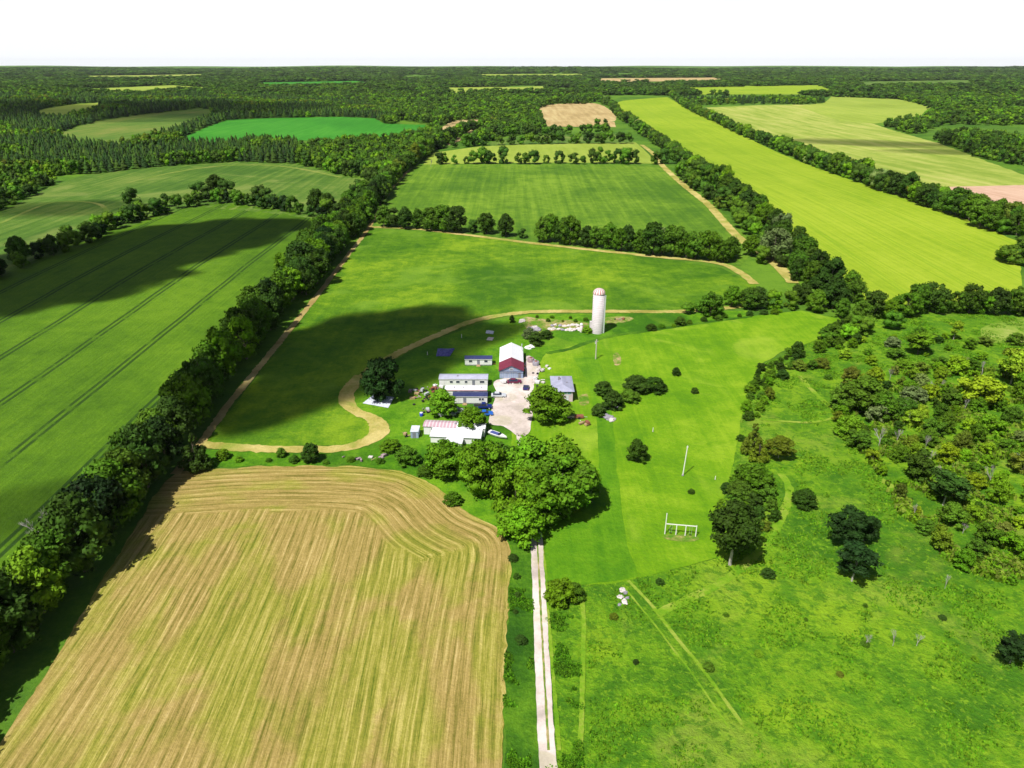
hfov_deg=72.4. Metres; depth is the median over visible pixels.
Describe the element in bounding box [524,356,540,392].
rubble yard
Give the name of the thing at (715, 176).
tree
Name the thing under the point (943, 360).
bush
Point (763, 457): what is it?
juniper
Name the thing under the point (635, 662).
bush
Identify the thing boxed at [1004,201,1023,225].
tree
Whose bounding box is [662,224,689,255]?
tree
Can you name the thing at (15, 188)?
copse
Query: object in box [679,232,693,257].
tree
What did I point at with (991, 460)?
bush
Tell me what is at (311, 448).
tree
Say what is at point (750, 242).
tree
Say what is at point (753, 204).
tree
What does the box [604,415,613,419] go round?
boulder
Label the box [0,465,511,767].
cut hay field
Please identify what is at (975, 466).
bush
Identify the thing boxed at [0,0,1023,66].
sky
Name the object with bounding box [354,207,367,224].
tree
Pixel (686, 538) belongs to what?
worn spot
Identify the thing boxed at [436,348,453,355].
tarpaulin
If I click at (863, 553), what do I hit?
tree
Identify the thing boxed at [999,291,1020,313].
tree
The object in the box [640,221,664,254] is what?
tree
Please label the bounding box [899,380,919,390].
bush
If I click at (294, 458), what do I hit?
bush
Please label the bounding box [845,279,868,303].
tree
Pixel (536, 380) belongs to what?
scrap heap
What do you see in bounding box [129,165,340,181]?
meadow headland
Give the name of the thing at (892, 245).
yellow green field
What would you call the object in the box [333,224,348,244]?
tree
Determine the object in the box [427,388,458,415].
tree
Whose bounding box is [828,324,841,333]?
bush
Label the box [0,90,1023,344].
treeline
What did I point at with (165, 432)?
tree
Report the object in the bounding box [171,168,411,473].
hedge track
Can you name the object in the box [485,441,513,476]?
tree
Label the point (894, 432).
bush
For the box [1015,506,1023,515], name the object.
bush
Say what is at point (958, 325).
tree
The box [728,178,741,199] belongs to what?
tree
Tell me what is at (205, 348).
tree
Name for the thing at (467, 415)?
tree
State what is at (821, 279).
tree
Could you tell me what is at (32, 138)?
conifer forest
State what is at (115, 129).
olive field
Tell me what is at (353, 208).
tree
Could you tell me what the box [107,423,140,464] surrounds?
tree
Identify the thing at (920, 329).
bush
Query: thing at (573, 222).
tree
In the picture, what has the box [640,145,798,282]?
belt track
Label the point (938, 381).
bush
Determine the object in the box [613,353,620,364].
bare spot
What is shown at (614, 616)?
bush
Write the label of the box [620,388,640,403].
bush
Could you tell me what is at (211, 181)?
tree
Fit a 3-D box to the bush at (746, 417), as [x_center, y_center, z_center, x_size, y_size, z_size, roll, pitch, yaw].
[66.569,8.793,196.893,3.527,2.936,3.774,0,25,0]
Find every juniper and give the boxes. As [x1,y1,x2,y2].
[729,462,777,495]
[740,423,762,456]
[748,437,770,462]
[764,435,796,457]
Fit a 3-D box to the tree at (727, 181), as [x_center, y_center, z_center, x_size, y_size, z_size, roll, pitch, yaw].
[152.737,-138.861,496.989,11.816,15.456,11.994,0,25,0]
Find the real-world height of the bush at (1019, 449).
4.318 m
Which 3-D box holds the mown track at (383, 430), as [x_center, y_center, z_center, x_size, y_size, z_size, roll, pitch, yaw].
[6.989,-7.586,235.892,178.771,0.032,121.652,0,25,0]
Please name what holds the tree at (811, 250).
on the ground at (22, 673)
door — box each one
[501,372,507,377]
[508,372,516,377]
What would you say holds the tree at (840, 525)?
on the rough meadow at (772, 677)
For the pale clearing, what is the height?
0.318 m
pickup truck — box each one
[438,412,455,416]
[474,402,491,409]
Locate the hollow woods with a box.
[932,126,1023,164]
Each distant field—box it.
[93,74,199,76]
[99,85,202,90]
[260,81,363,84]
[450,86,542,92]
[482,74,581,75]
[601,78,716,81]
[690,85,828,94]
[864,80,970,84]
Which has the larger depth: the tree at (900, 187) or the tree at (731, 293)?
the tree at (900, 187)
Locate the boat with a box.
[487,429,506,437]
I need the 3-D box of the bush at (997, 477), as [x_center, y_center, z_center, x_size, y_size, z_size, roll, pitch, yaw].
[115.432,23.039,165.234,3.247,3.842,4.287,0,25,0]
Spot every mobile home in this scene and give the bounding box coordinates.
[423,420,485,445]
[439,374,487,385]
[445,385,487,394]
[452,392,487,404]
[464,355,495,366]
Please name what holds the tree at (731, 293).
on the hay field at (385, 293)
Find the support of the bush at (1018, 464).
on the rough meadow at (772, 677)
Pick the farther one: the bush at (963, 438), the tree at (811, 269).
the tree at (811, 269)
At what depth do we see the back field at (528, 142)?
858.36 m
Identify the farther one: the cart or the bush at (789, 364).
the bush at (789, 364)
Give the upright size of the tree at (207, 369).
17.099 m
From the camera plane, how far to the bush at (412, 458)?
174.44 m
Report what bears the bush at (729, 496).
on the rough meadow at (772, 677)
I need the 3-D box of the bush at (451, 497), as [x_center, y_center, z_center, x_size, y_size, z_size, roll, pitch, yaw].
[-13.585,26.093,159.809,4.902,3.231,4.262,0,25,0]
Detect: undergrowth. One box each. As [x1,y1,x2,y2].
[831,367,1023,585]
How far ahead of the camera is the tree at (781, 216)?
387.75 m
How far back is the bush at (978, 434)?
183.63 m
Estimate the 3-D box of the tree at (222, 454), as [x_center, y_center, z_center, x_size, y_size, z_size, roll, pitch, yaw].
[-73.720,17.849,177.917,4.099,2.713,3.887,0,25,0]
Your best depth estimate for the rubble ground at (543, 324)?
270.14 m
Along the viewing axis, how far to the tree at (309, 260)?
306.75 m
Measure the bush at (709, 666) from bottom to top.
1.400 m
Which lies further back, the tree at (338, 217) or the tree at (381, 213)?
the tree at (381, 213)
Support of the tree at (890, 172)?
on the ground at (22, 673)
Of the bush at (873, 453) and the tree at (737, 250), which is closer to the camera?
the bush at (873, 453)
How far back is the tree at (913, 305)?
273.94 m
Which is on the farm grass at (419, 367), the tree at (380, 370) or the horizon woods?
the tree at (380, 370)
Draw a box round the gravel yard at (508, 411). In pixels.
[489,377,532,436]
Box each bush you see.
[234,456,243,462]
[288,454,299,463]
[346,456,354,462]
[375,457,384,463]
[378,438,401,454]
[394,445,422,466]
[416,463,433,478]
[442,491,462,507]
[507,553,517,561]
[509,315,514,322]
[513,573,520,579]
[515,634,527,645]
[521,327,533,339]
[528,331,541,345]
[540,329,552,339]
[543,577,577,609]
[567,582,585,602]
[581,326,592,333]
[591,403,606,416]
[593,381,612,395]
[601,390,624,410]
[609,613,618,620]
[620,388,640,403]
[622,374,651,393]
[632,659,639,664]
[644,376,667,394]
[645,323,656,330]
[655,577,664,585]
[672,367,680,375]
[674,316,686,325]
[687,488,694,494]
[691,387,698,393]
[700,316,707,321]
[702,661,714,671]
[714,314,722,320]
[715,498,729,508]
[720,482,730,494]
[725,494,736,500]
[735,434,745,441]
[739,400,752,411]
[742,411,754,420]
[743,383,755,392]
[745,392,754,399]
[746,310,753,315]
[747,492,763,506]
[748,379,759,389]
[753,505,765,518]
[754,402,765,411]
[755,377,764,384]
[756,363,767,371]
[756,391,765,398]
[758,483,776,500]
[759,309,768,314]
[759,394,768,404]
[759,567,776,578]
[760,519,771,531]
[763,370,775,378]
[763,386,774,398]
[764,499,777,510]
[765,377,774,385]
[766,510,782,521]
[767,362,774,368]
[770,308,778,314]
[775,369,789,379]
[776,362,784,369]
[784,347,792,356]
[785,362,792,369]
[790,341,805,358]
[790,353,799,359]
[791,359,806,370]
[791,488,818,510]
[806,360,817,369]
[813,340,827,352]
[815,357,830,368]
[817,326,829,338]
[823,336,834,346]
[824,374,833,379]
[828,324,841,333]
[831,411,843,420]
[832,414,865,439]
[835,319,844,325]
[835,336,845,346]
[835,344,843,349]
[836,405,850,414]
[836,671,843,677]
[837,348,851,359]
[840,367,859,382]
[844,314,852,325]
[845,428,873,450]
[847,337,857,347]
[848,334,861,341]
[848,366,860,375]
[859,371,874,377]
[859,640,869,648]
[862,349,873,354]
[864,355,878,364]
[865,405,888,422]
[865,448,881,460]
[867,366,885,381]
[877,465,887,475]
[880,438,894,445]
[882,380,892,389]
[884,336,901,346]
[885,349,907,358]
[886,429,898,437]
[889,445,909,462]
[890,366,899,374]
[893,420,905,429]
[893,483,908,497]
[895,359,914,370]
[895,397,918,415]
[895,478,907,485]
[898,376,905,384]
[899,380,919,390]
[900,385,928,402]
[903,409,929,428]
[903,434,919,447]
[907,367,920,379]
[908,441,930,454]
[912,327,926,333]
[912,505,921,514]
[913,361,931,372]
[913,518,935,535]
[914,373,930,385]
[916,404,929,414]
[918,427,940,446]
[921,418,948,436]
[922,384,941,399]
[924,667,938,679]
[926,491,938,500]
[929,357,950,368]
[930,397,940,407]
[930,524,954,552]
[932,361,946,368]
[933,366,947,379]
[933,378,944,385]
[933,403,951,418]
[934,335,943,343]
[935,501,971,528]
[936,442,961,463]
[937,411,956,433]
[937,614,946,620]
[938,382,952,394]
[941,333,949,339]
[941,387,963,404]
[941,465,956,476]
[944,344,952,349]
[946,354,969,375]
[951,405,959,413]
[952,430,974,449]
[953,547,977,571]
[959,386,979,401]
[959,418,976,431]
[959,448,972,461]
[962,337,978,349]
[964,396,988,412]
[965,462,985,473]
[965,504,985,523]
[965,537,992,557]
[966,358,981,370]
[967,369,979,375]
[967,472,988,489]
[969,422,989,443]
[971,655,979,662]
[973,351,988,360]
[973,521,1006,546]
[974,501,983,507]
[977,336,995,345]
[979,414,1011,435]
[979,442,995,454]
[980,454,999,466]
[985,371,995,377]
[985,479,1013,502]
[991,396,1008,410]
[991,473,1007,488]
[993,521,1016,536]
[994,438,1017,450]
[997,358,1014,372]
[999,470,1009,477]
[999,530,1023,559]
[1000,406,1023,423]
[1006,332,1023,345]
[1006,451,1023,475]
[1006,574,1018,585]
[1008,447,1023,459]
[1010,382,1023,398]
[1010,431,1023,440]
[1012,371,1023,382]
[1012,515,1023,530]
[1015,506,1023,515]
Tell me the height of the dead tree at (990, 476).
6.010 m
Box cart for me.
[574,414,583,418]
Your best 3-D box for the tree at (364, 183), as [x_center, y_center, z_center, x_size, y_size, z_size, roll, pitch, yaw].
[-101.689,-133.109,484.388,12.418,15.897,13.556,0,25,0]
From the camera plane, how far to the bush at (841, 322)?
265.62 m
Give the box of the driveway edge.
[543,547,560,749]
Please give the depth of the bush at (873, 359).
232.71 m
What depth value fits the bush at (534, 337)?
247.81 m
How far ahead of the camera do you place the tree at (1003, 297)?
274.65 m
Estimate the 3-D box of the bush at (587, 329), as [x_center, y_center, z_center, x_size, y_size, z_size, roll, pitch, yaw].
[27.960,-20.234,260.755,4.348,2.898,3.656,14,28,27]
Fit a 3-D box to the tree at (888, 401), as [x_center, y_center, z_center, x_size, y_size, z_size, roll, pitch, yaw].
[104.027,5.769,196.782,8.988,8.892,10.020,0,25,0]
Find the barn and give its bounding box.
[498,342,523,377]
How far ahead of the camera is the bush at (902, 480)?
165.25 m
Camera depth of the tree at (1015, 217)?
388.66 m
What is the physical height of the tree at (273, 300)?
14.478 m
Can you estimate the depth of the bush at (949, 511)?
150.33 m
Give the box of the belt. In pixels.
[683,94,825,104]
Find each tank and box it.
[527,357,533,362]
[532,360,538,365]
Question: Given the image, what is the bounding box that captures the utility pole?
[682,446,687,475]
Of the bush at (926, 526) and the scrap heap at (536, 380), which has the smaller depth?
the bush at (926, 526)
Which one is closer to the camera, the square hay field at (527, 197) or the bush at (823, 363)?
the bush at (823, 363)
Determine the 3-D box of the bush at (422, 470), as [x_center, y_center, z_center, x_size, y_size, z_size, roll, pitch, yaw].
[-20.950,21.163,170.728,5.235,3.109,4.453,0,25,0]
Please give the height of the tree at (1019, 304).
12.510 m
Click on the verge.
(520, 722)
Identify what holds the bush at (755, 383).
on the rough meadow at (772, 677)
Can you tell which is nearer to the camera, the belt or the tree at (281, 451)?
the tree at (281, 451)
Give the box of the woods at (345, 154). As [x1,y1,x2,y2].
[294,119,442,176]
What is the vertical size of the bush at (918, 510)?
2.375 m
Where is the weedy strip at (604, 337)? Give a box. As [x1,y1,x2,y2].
[546,316,750,353]
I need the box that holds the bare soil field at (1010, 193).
[950,185,1023,226]
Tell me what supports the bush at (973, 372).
on the ground at (22, 673)
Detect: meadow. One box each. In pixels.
[0,162,369,276]
[39,103,97,114]
[548,309,1023,767]
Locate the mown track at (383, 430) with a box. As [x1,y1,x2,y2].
[201,305,744,452]
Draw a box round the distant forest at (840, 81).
[0,66,1023,98]
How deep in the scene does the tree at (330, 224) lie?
361.72 m
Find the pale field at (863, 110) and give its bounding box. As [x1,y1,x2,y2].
[798,96,930,123]
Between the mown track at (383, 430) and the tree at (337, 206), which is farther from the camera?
the tree at (337, 206)
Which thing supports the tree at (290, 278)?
on the ground at (22, 673)
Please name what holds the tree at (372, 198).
on the ground at (22, 673)
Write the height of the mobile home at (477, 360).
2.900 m
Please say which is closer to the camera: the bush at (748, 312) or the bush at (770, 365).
the bush at (770, 365)
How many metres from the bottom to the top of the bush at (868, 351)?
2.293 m
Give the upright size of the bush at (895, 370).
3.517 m
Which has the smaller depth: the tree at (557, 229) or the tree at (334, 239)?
the tree at (334, 239)
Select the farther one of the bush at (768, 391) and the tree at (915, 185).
the tree at (915, 185)
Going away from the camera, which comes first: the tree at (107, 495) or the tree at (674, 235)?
the tree at (107, 495)
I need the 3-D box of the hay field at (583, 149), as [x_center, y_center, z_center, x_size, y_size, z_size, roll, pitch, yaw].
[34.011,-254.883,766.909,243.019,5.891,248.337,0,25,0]
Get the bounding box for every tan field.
[442,119,477,144]
[540,103,616,121]
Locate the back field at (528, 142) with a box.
[479,133,628,146]
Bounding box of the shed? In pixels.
[410,425,419,437]
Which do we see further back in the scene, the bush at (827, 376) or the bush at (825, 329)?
the bush at (825, 329)
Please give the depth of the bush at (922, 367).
225.70 m
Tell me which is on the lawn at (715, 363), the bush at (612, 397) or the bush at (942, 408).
the bush at (612, 397)
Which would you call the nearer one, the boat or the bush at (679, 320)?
the boat
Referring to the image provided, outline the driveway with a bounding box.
[516,433,556,767]
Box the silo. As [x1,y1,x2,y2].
[589,288,605,333]
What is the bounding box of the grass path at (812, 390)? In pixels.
[792,366,832,409]
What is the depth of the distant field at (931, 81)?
3430.31 m
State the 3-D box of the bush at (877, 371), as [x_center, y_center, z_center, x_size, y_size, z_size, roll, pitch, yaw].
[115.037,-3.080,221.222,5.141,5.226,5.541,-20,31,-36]
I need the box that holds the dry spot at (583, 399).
[578,394,588,405]
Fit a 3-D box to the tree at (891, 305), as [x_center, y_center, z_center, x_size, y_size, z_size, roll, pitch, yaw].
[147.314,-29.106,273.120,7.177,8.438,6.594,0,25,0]
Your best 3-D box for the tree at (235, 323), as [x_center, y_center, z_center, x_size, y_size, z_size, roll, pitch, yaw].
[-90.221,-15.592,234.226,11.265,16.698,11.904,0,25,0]
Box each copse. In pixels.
[0,169,56,208]
[883,103,1023,133]
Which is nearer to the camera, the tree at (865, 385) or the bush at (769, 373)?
the tree at (865, 385)
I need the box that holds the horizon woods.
[897,90,1023,107]
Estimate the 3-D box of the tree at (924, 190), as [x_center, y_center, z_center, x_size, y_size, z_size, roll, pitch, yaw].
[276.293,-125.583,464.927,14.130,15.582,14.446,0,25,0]
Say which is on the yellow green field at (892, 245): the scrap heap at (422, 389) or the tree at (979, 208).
the tree at (979, 208)
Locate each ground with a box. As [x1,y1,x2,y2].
[0,65,1023,767]
[522,317,589,333]
[605,316,632,323]
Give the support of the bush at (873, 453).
on the ground at (22, 673)
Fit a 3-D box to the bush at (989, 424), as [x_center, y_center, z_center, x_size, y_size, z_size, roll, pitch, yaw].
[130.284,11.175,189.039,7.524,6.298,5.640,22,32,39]
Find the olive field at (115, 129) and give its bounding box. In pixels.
[62,108,209,143]
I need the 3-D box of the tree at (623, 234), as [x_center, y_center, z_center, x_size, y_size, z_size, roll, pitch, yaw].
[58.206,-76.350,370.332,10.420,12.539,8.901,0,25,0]
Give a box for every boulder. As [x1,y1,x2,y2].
[524,344,534,348]
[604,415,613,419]
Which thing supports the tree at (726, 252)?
on the square hay field at (527, 197)
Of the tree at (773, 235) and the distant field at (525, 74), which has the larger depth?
the distant field at (525, 74)
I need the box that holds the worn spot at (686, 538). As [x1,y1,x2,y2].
[663,534,698,541]
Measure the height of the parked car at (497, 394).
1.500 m
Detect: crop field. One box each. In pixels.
[0,203,311,568]
[707,105,1023,187]
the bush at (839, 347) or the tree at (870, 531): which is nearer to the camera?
the tree at (870, 531)
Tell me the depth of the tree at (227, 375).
216.27 m
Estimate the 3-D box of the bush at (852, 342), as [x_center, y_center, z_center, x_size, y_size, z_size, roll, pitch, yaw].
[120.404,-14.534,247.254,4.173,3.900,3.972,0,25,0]
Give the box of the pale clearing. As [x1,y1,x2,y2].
[981,319,1023,345]
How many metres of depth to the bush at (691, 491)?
163.28 m
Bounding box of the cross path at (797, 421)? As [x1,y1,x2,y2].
[760,416,833,422]
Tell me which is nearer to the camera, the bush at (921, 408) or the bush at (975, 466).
the bush at (975, 466)
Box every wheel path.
[622,585,729,728]
[627,580,743,724]
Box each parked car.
[479,409,492,415]
[491,391,505,397]
[507,378,521,383]
[523,385,528,389]
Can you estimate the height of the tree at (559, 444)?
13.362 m
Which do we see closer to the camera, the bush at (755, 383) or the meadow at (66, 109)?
the bush at (755, 383)
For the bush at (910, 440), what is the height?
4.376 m
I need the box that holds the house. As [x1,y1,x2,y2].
[550,376,574,401]
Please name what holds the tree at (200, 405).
on the ground at (22, 673)
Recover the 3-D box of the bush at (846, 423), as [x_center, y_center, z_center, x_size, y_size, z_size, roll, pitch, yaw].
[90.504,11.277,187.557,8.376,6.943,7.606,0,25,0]
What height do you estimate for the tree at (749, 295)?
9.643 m
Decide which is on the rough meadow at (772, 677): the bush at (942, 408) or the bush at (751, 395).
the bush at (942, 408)
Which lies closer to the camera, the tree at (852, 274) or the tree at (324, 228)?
the tree at (852, 274)
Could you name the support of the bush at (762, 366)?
on the rough meadow at (772, 677)
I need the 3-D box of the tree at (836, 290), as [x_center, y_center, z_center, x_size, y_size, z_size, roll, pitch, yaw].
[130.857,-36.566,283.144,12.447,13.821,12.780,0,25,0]
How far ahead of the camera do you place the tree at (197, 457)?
171.76 m
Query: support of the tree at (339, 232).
on the ground at (22, 673)
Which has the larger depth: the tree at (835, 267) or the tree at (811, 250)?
the tree at (811, 250)
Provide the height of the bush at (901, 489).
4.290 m
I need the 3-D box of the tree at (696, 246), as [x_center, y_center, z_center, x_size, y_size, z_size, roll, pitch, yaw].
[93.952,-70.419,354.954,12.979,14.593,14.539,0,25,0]
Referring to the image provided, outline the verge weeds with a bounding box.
[502,535,584,767]
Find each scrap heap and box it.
[342,453,396,461]
[408,386,440,395]
[410,392,430,404]
[429,384,443,389]
[523,365,550,375]
[532,376,544,386]
[578,420,589,425]
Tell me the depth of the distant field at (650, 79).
3844.42 m
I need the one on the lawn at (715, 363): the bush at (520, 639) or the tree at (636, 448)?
the tree at (636, 448)
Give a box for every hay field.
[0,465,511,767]
[207,229,766,445]
[375,164,749,265]
[423,142,653,164]
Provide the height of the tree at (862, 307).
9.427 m
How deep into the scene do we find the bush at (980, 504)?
156.74 m
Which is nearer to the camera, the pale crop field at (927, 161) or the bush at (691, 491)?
the bush at (691, 491)
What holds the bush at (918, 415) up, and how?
on the rough meadow at (772, 677)
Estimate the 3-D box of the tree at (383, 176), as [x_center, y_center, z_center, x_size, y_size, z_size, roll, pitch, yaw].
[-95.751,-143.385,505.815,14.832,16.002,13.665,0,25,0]
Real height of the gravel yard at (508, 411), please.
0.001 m
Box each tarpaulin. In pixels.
[363,395,393,407]
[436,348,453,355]
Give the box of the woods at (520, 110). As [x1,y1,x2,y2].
[357,90,610,145]
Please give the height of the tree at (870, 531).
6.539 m
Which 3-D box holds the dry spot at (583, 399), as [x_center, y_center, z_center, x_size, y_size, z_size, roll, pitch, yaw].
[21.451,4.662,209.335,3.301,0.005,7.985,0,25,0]
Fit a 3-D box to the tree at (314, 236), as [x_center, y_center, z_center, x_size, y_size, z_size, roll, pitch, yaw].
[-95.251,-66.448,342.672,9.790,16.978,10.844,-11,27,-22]
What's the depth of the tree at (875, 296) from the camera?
272.56 m
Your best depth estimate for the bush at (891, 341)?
246.69 m
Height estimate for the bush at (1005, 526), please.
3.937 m
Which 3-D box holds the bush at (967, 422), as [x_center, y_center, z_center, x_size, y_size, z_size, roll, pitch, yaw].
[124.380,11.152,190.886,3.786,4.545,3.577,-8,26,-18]
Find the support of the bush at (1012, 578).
on the rough meadow at (772, 677)
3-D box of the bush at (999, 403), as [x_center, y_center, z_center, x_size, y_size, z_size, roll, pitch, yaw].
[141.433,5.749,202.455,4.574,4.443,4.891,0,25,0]
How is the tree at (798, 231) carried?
on the ground at (22, 673)
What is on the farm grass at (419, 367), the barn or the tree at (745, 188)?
the barn
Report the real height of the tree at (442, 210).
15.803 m
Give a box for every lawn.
[511,311,839,584]
[544,357,637,584]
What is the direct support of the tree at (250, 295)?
on the ground at (22, 673)
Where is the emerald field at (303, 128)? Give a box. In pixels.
[187,117,424,141]
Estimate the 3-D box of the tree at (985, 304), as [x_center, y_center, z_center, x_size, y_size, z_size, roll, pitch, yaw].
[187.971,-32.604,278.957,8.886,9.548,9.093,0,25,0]
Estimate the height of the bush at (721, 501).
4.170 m
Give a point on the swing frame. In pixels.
(680, 525)
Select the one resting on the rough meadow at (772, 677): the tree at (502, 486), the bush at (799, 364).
the bush at (799, 364)
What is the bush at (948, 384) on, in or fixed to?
on the rough meadow at (772, 677)
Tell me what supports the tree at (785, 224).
on the ground at (22, 673)
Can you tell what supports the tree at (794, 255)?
on the ground at (22, 673)
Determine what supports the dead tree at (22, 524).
on the crop field at (100, 338)
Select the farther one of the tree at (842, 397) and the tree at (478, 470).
the tree at (842, 397)
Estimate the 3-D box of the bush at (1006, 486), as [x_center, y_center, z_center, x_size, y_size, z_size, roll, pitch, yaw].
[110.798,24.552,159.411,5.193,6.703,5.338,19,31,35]
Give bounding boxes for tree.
[0,258,7,275]
[0,564,47,606]
[0,570,44,651]
[0,605,28,655]
[0,632,9,669]
[2,545,65,613]
[3,237,18,261]
[7,235,31,260]
[17,526,83,593]
[19,507,46,533]
[35,491,117,575]
[42,234,61,255]
[61,473,128,532]
[81,458,144,527]
[100,446,151,500]
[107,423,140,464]
[113,423,171,487]
[133,408,178,452]
[144,415,184,459]
[155,395,198,442]
[158,370,213,429]
[173,356,223,405]
[177,432,213,473]
[189,357,224,399]
[190,379,211,417]
[191,341,225,384]
[200,325,243,379]
[205,174,222,190]
[211,356,230,383]
[215,448,229,460]
[218,306,264,348]
[226,331,244,363]
[228,313,260,358]
[234,297,272,340]
[236,285,267,306]
[242,292,267,305]
[252,281,282,311]
[257,276,282,306]
[257,292,283,329]
[270,270,295,308]
[273,252,287,270]
[276,447,285,457]
[281,267,307,298]
[281,271,294,292]
[284,242,315,264]
[285,240,303,253]
[286,256,315,292]
[295,227,312,241]
[295,255,318,283]
[297,230,309,240]
[297,268,317,294]
[299,233,312,241]
[300,442,318,462]
[302,237,329,251]
[303,251,331,283]
[305,188,322,209]
[309,220,320,233]
[309,244,321,255]
[311,214,330,225]
[311,231,324,238]
[314,225,333,233]
[314,233,334,262]
[318,192,336,209]
[319,246,331,272]
[321,222,340,241]
[323,233,339,259]
[326,232,341,254]
[327,211,333,217]
[330,202,346,212]
[331,215,350,232]
[333,220,350,245]
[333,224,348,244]
[334,227,346,252]
[337,209,357,236]
[338,196,351,202]
[341,189,358,199]
[345,205,356,211]
[350,212,364,235]
[351,199,364,207]
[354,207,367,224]
[355,184,365,191]
[356,180,368,189]
[359,356,404,401]
[362,186,377,200]
[363,189,378,209]
[367,180,381,202]
[371,174,388,182]
[371,185,379,201]
[374,175,388,193]
[375,204,390,226]
[376,179,383,190]
[396,206,412,228]
[409,141,420,157]
[411,208,423,228]
[419,207,440,229]
[423,439,460,479]
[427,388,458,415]
[433,204,456,230]
[443,205,467,231]
[450,444,464,480]
[456,439,507,497]
[457,406,487,429]
[477,212,496,233]
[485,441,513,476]
[489,465,545,523]
[494,503,545,548]
[497,213,514,235]
[503,434,550,481]
[513,466,568,528]
[522,385,567,421]
[528,453,598,519]
[533,433,582,474]
[534,216,549,241]
[540,213,559,241]
[547,400,574,422]
[553,218,573,243]
[559,214,581,244]
[577,225,596,246]
[577,455,600,504]
[587,226,605,247]
[600,222,617,248]
[612,228,629,250]
[619,224,634,250]
[626,438,647,460]
[631,229,644,252]
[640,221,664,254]
[652,227,671,253]
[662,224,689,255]
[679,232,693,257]
[685,231,705,258]
[697,230,722,260]
[698,291,724,316]
[708,498,763,565]
[709,164,718,183]
[712,238,736,261]
[713,164,725,187]
[718,165,734,180]
[718,172,733,188]
[718,178,732,187]
[723,235,741,256]
[723,284,741,306]
[723,520,764,554]
[725,480,755,501]
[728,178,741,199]
[730,184,754,200]
[738,186,748,194]
[739,189,759,202]
[740,287,762,308]
[742,234,759,255]
[746,200,763,214]
[749,194,768,206]
[751,286,768,308]
[753,201,773,222]
[758,227,793,260]
[760,206,774,226]
[765,224,774,230]
[767,208,785,225]
[772,212,792,223]
[775,219,792,241]
[787,250,808,272]
[788,234,805,250]
[789,257,803,280]
[790,227,809,238]
[791,225,808,236]
[791,236,818,251]
[792,282,811,303]
[800,260,821,282]
[805,246,817,265]
[805,288,828,312]
[808,270,832,294]
[809,249,830,265]
[820,256,847,278]
[822,277,852,308]
[825,504,876,540]
[827,152,848,173]
[828,382,862,411]
[834,298,850,316]
[836,539,883,581]
[843,269,862,288]
[844,374,885,411]
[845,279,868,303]
[851,299,873,321]
[855,516,881,540]
[859,157,875,178]
[865,290,888,317]
[866,389,900,420]
[874,428,887,443]
[880,299,899,318]
[881,170,895,188]
[886,172,904,193]
[892,291,923,316]
[897,174,912,195]
[899,171,920,197]
[903,448,934,482]
[905,331,937,353]
[907,180,922,201]
[909,282,933,313]
[915,183,939,205]
[925,281,952,311]
[926,187,938,206]
[927,467,974,505]
[930,294,953,313]
[938,190,951,211]
[942,186,973,214]
[949,320,963,338]
[950,291,973,312]
[952,194,970,217]
[954,375,1007,405]
[957,283,989,312]
[958,192,984,219]
[966,199,999,226]
[974,290,996,313]
[978,206,1006,229]
[983,287,1012,313]
[985,467,994,479]
[993,198,1011,210]
[995,629,1023,662]
[996,347,1023,383]
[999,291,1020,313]
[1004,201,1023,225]
[1007,205,1023,232]
[1008,211,1023,234]
[1009,286,1023,315]
[1016,214,1023,235]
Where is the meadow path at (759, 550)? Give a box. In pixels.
[654,473,793,615]
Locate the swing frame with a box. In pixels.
[664,513,696,536]
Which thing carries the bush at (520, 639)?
on the verge
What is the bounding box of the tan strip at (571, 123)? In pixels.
[546,120,615,126]
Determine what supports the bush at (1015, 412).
on the rough meadow at (772, 677)
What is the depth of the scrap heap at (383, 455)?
178.46 m
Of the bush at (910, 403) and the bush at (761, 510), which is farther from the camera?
the bush at (910, 403)
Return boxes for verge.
[503,533,554,767]
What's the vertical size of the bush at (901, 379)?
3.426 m
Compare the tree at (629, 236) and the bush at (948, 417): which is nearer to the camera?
the bush at (948, 417)
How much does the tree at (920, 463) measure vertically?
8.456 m
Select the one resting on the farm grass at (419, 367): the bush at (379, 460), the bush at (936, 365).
the bush at (379, 460)
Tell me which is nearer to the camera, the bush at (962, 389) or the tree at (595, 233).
the bush at (962, 389)
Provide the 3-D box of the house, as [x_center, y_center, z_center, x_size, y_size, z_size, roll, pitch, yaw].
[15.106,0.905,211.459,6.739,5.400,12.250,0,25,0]
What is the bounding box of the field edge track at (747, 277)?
[371,226,758,283]
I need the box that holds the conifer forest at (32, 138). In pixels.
[0,89,401,175]
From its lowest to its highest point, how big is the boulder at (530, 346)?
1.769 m
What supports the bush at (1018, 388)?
on the rough meadow at (772, 677)
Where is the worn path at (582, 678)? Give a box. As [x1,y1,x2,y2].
[578,593,586,749]
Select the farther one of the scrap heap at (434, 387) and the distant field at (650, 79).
the distant field at (650, 79)
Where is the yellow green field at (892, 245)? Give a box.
[618,97,1021,303]
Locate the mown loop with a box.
[338,375,377,449]
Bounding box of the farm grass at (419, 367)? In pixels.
[201,311,750,553]
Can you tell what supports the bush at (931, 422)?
on the rough meadow at (772, 677)
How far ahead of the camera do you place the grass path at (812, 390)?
215.56 m
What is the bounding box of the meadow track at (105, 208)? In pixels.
[1,201,108,222]
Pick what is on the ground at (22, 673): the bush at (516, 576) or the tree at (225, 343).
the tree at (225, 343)
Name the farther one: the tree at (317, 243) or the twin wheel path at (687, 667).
the tree at (317, 243)
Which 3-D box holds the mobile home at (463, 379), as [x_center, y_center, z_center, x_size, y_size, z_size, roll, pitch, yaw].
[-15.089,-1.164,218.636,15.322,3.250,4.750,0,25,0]
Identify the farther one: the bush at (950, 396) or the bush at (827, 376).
the bush at (827, 376)
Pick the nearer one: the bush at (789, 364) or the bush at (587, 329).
the bush at (789, 364)

